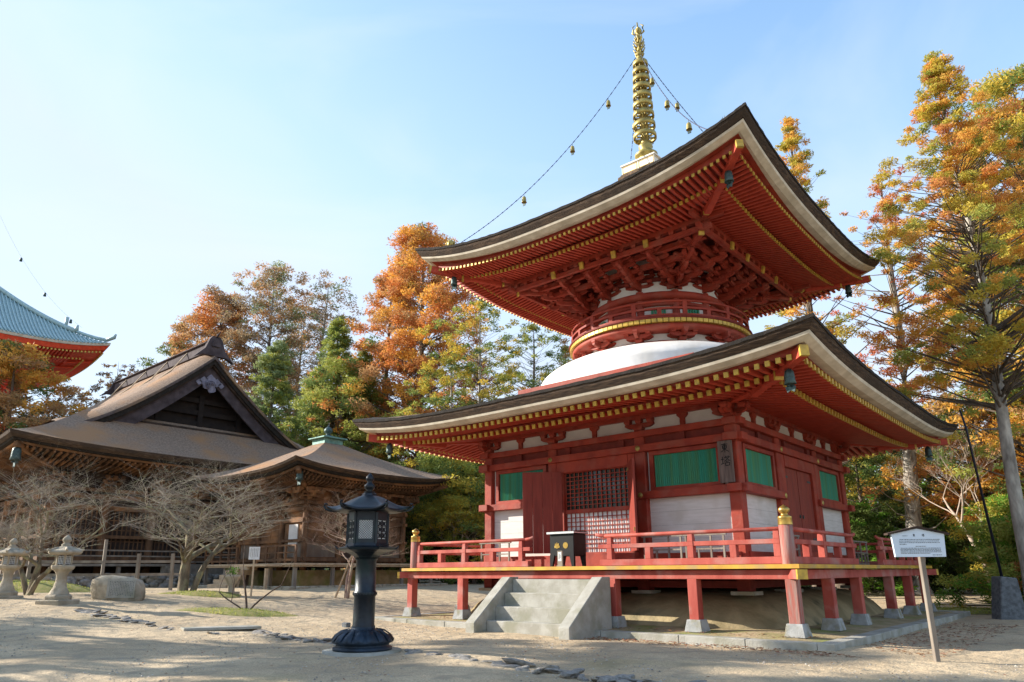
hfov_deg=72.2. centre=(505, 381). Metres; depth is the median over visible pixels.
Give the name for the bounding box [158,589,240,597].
moss patch
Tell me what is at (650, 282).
pagoda
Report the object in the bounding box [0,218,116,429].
great pagoda
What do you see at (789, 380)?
wind bell
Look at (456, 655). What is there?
edging stone
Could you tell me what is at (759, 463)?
window
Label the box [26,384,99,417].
tree
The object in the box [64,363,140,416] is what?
tree
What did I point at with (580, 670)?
edging stone
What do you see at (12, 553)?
stone lantern
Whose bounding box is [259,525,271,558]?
door leaf
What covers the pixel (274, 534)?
door leaf
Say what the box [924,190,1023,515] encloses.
cedar tree
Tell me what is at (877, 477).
tree
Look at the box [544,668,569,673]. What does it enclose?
edging stone
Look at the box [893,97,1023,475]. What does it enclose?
foliage
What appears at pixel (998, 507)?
bush
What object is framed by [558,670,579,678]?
edging stone
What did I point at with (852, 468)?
tree
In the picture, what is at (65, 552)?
stone lantern
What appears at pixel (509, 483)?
window
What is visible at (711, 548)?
wooden barrier
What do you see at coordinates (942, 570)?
bush
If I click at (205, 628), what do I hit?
bridging slab
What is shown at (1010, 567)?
bush
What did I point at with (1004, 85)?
foliage
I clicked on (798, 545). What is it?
wooden barrier
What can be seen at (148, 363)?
cedar tree
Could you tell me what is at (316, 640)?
edging stone
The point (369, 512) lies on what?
bronze lantern
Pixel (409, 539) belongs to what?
bush
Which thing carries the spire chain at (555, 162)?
attached to the pagoda at (650, 282)
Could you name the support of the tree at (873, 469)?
on the ground
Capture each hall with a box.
[0,331,318,585]
[190,426,457,589]
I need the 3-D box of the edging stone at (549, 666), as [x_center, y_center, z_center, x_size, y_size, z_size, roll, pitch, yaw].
[0.676,4.741,11.542,0.415,0.137,0.258,-11,-20,17]
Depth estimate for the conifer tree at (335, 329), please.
70.23 m
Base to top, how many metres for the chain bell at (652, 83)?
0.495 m
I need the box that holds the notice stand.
[557,551,565,565]
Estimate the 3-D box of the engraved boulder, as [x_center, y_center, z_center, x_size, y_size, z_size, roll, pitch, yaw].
[-13.749,7.466,24.918,1.880,1.110,0.969,1,-15,-4]
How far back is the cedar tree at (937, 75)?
26.08 m
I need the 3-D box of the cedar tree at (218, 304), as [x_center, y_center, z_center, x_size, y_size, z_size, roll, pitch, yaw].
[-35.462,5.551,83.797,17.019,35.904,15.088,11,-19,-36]
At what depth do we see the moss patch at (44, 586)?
30.70 m
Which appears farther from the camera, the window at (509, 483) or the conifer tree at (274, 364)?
the conifer tree at (274, 364)
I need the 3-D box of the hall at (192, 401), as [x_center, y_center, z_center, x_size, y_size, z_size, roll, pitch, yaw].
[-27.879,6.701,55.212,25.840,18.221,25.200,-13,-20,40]
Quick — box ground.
[0,578,1023,681]
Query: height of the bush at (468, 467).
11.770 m
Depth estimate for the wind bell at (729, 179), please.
19.43 m
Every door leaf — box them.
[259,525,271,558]
[269,524,279,557]
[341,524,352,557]
[522,472,562,553]
[626,458,638,551]
[785,468,803,550]
[796,471,817,551]
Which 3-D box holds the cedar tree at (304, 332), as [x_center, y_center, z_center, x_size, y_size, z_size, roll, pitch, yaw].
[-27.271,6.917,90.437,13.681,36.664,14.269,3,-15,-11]
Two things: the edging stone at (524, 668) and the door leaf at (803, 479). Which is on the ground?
the edging stone at (524, 668)
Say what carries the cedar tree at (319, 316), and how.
on the ground
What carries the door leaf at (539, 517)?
in the pagoda at (650, 282)
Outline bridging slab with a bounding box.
[180,625,261,630]
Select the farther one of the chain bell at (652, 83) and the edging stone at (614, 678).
the chain bell at (652, 83)
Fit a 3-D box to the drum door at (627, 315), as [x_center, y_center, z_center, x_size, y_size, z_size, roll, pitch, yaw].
[4.179,-2.192,24.670,0.800,0.880,0.080,-13,-20,40]
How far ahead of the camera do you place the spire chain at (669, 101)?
24.96 m
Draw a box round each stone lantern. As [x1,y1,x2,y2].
[0,538,30,598]
[35,535,84,605]
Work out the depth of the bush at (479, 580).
47.64 m
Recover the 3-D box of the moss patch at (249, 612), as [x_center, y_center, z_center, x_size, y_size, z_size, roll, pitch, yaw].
[-8.579,7.441,22.614,4.381,0.348,1.486,0,-15,-1]
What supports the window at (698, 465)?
in the pagoda at (650, 282)
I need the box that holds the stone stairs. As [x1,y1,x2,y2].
[466,577,611,639]
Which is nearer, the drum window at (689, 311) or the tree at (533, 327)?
the drum window at (689, 311)
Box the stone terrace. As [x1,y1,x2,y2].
[375,586,970,650]
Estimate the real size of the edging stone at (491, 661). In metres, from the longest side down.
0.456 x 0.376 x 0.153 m
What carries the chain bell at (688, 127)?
hanging from the spire chain at (669, 101)
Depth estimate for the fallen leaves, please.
15.44 m
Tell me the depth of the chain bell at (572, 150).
28.18 m
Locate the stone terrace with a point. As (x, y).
(728, 616)
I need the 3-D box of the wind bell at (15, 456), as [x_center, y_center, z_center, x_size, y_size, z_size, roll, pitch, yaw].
[-26.965,4.023,38.686,0.561,1.462,0.561,-14,-21,42]
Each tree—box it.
[0,338,87,434]
[0,442,182,594]
[17,399,69,419]
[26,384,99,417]
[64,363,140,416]
[99,451,318,590]
[136,310,234,368]
[167,283,278,403]
[214,260,314,437]
[245,339,303,440]
[251,297,343,433]
[274,356,419,569]
[276,269,364,569]
[283,316,365,569]
[295,487,410,598]
[332,221,513,580]
[335,350,387,460]
[341,268,438,468]
[381,350,504,549]
[405,298,545,581]
[406,473,484,583]
[485,322,570,400]
[556,337,572,365]
[764,115,921,589]
[792,319,873,586]
[816,164,983,594]
[842,451,946,592]
[843,450,988,527]
[846,423,1020,548]
[858,326,1023,590]
[862,50,1023,594]
[886,404,1021,582]
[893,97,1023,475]
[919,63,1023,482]
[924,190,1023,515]
[940,395,1023,528]
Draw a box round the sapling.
[219,505,328,608]
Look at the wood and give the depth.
84.76 m
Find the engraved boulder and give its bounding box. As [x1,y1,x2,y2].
[90,575,145,600]
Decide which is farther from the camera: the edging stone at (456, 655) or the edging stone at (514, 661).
the edging stone at (456, 655)
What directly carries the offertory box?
on the pagoda at (650, 282)
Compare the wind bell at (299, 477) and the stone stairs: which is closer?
the stone stairs
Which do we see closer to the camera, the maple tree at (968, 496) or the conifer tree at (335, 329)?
the maple tree at (968, 496)
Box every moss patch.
[0,579,89,592]
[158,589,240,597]
[177,606,296,616]
[900,606,991,613]
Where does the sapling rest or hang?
on the moss patch at (249, 612)
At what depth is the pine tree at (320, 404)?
64.72 m
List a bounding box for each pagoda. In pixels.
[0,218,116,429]
[352,22,958,638]
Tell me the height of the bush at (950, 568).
5.635 m
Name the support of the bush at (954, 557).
on the ground
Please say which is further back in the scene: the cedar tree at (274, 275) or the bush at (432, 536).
the cedar tree at (274, 275)
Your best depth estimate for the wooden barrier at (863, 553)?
23.51 m
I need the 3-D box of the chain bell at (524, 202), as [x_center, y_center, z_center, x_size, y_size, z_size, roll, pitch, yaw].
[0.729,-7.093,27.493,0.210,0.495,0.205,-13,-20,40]
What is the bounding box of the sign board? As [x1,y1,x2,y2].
[884,526,949,661]
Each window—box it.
[496,465,547,503]
[564,466,628,511]
[648,443,724,490]
[687,309,699,313]
[742,443,777,489]
[817,466,841,503]
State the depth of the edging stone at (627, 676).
10.44 m
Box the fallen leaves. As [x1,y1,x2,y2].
[6,595,1020,680]
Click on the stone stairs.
(568, 609)
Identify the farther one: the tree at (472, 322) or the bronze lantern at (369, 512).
the tree at (472, 322)
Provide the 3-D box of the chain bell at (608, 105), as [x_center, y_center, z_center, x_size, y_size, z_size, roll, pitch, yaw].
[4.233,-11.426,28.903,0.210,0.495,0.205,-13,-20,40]
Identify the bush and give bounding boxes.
[383,493,470,583]
[384,455,499,584]
[408,454,484,583]
[451,472,498,583]
[806,502,918,595]
[856,517,955,593]
[903,508,978,592]
[924,492,991,593]
[932,493,1023,607]
[948,514,1022,606]
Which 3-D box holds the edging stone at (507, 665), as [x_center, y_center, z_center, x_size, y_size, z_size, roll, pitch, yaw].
[0.009,4.837,11.858,0.508,0.116,0.288,12,-18,-22]
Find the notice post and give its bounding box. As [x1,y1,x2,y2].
[248,547,259,596]
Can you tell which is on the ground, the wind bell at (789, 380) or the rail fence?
the rail fence
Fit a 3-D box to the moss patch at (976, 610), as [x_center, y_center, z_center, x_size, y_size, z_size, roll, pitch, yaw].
[16.971,8.686,26.677,5.324,0.211,3.060,-1,-15,2]
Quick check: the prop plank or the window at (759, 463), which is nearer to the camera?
the window at (759, 463)
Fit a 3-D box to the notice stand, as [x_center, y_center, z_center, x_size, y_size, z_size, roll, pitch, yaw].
[1.550,4.963,19.628,0.200,0.425,0.160,-13,-20,40]
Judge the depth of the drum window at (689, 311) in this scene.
24.22 m
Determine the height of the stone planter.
1.159 m
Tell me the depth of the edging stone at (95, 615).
20.34 m
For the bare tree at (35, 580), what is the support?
on the ground
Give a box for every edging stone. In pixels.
[91,614,105,616]
[280,636,293,639]
[302,639,312,642]
[313,638,322,642]
[404,649,422,654]
[448,654,470,657]
[455,656,470,659]
[481,660,502,662]
[491,664,520,667]
[502,658,535,666]
[515,665,529,670]
[531,669,541,673]
[536,665,559,671]
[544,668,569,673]
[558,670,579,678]
[571,668,584,673]
[577,674,588,680]
[599,675,619,681]
[616,678,630,681]
[617,674,634,679]
[642,679,658,681]
[689,680,706,681]
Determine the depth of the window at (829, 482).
24.26 m
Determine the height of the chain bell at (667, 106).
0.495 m
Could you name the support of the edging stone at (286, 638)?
on the ground
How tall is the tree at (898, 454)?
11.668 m
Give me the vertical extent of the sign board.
2.320 m
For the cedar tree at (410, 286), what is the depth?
68.41 m
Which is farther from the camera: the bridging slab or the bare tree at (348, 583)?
the bare tree at (348, 583)
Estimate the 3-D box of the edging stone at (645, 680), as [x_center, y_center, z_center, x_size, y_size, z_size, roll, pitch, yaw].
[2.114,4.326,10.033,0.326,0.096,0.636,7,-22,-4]
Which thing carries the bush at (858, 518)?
on the ground
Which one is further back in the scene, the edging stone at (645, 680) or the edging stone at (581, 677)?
the edging stone at (581, 677)
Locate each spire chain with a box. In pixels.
[462,57,635,241]
[641,55,705,129]
[648,64,702,131]
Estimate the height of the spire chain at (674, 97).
8.735 m
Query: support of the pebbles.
on the ground
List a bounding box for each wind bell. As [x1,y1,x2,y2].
[9,447,21,467]
[295,471,302,484]
[386,443,392,458]
[451,276,456,289]
[724,170,733,188]
[784,369,796,392]
[845,285,852,297]
[925,446,932,460]
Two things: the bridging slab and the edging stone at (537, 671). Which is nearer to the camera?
the edging stone at (537, 671)
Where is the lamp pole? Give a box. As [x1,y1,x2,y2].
[942,410,1023,619]
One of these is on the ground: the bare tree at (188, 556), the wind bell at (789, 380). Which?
the bare tree at (188, 556)
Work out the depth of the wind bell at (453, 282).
26.33 m
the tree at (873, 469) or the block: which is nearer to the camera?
the block
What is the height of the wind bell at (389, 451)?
0.688 m
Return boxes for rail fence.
[0,539,180,589]
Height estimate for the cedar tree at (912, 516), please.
25.214 m
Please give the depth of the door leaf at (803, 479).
22.18 m
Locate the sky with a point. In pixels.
(153, 152)
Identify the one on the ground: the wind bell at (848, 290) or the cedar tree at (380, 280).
the cedar tree at (380, 280)
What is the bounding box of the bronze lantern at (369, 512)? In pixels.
[322,473,413,656]
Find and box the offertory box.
[546,531,588,566]
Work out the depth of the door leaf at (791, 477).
21.42 m
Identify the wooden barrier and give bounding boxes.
[479,542,510,561]
[641,535,682,565]
[683,533,726,557]
[771,533,800,556]
[845,540,869,564]
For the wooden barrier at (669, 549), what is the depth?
18.88 m
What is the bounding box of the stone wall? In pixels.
[0,573,222,588]
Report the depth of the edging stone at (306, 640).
16.28 m
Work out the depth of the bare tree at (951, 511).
30.65 m
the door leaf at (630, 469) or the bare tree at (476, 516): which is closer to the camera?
the door leaf at (630, 469)
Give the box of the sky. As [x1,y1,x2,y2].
[0,0,1023,493]
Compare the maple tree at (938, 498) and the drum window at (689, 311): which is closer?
the drum window at (689, 311)
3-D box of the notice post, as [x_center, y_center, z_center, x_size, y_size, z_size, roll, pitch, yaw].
[-10.142,7.663,28.182,0.420,1.970,0.088,2,-15,-8]
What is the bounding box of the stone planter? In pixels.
[224,567,240,594]
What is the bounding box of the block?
[342,622,350,626]
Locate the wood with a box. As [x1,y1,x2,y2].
[312,447,1023,579]
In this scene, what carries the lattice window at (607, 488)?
in the pagoda at (650, 282)
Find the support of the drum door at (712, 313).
in the pagoda at (650, 282)
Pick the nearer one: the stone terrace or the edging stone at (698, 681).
the edging stone at (698, 681)
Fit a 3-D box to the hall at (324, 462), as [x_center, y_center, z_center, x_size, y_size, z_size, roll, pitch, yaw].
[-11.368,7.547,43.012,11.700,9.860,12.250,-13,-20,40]
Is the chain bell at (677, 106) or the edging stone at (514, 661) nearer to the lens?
the edging stone at (514, 661)
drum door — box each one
[614,308,631,320]
[711,305,721,316]
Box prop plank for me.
[334,556,352,597]
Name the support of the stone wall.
on the ground
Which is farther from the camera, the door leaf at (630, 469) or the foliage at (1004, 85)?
the foliage at (1004, 85)
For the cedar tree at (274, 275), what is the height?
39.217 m
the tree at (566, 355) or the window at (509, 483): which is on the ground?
the tree at (566, 355)
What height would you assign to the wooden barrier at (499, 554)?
0.802 m
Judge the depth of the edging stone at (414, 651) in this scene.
13.82 m
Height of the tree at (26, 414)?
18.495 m
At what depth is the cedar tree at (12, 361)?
65.07 m
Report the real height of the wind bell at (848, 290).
0.688 m
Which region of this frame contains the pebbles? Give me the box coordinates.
[0,591,1021,681]
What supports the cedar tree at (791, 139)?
on the ground
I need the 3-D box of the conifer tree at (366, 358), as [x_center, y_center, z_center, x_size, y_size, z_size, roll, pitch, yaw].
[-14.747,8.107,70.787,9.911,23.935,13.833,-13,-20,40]
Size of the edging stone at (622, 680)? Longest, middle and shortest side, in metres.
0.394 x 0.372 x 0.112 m
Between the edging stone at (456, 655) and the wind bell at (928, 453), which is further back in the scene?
the wind bell at (928, 453)
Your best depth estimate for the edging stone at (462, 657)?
12.72 m
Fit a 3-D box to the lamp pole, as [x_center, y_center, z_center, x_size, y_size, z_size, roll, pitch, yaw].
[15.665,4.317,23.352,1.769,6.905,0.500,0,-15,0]
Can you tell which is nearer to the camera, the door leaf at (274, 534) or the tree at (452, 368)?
the door leaf at (274, 534)
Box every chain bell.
[522,196,526,205]
[570,144,574,154]
[606,100,610,109]
[650,78,654,86]
[664,100,669,110]
[675,102,679,111]
[686,120,691,133]

